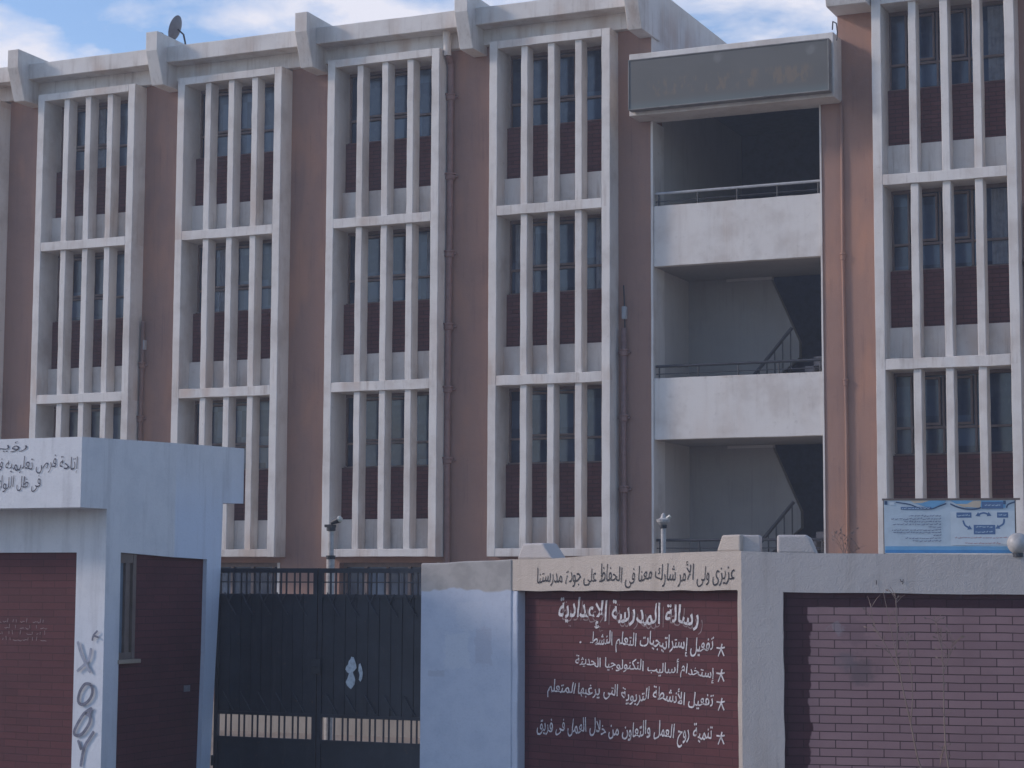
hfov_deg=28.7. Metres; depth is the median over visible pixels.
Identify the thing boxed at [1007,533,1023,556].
globe lamp
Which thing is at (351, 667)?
torn paper
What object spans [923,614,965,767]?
dry weed
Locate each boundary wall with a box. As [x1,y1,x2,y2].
[509,535,742,767]
[741,535,1023,767]
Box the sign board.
[628,38,831,112]
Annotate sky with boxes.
[0,0,836,67]
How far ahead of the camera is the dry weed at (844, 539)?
17.11 m
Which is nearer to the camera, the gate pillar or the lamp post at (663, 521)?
the gate pillar
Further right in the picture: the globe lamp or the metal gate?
the globe lamp
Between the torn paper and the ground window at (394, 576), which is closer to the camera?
the torn paper
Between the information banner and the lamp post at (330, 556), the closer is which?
the information banner
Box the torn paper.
[345,657,362,688]
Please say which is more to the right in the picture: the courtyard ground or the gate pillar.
the gate pillar
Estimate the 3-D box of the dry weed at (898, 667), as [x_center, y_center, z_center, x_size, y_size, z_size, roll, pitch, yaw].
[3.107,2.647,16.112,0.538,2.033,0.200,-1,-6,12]
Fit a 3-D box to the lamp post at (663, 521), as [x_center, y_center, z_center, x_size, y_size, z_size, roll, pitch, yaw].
[1.522,3.101,20.033,0.143,3.610,0.140,3,-6,-25]
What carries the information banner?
on the boundary wall at (821, 684)
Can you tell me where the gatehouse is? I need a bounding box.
[0,437,243,767]
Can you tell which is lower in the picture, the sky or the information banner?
the information banner
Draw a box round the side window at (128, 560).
[118,553,140,663]
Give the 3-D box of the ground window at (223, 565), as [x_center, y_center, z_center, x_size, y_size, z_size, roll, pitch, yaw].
[-5.481,4.437,39.663,2.166,1.780,0.301,-2,-6,24]
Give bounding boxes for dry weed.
[831,521,866,552]
[863,587,921,767]
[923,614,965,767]
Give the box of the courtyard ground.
[210,730,419,767]
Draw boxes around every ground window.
[221,563,279,593]
[344,563,421,594]
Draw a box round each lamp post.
[324,516,342,739]
[656,513,670,552]
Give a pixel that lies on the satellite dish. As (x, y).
(174, 29)
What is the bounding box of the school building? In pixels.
[0,0,1023,737]
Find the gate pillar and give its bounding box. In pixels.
[420,559,512,767]
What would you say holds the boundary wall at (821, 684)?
on the street
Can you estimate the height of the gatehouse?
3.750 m
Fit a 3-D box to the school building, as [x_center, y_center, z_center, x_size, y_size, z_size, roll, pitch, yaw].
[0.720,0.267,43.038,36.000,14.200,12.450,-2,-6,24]
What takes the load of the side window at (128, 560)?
in the gatehouse
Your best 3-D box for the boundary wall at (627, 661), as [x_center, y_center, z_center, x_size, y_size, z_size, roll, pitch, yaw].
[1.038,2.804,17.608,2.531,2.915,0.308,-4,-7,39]
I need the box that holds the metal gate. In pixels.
[211,568,420,767]
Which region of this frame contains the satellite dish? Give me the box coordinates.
[161,15,185,43]
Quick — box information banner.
[882,498,1019,553]
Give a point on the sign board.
(774, 71)

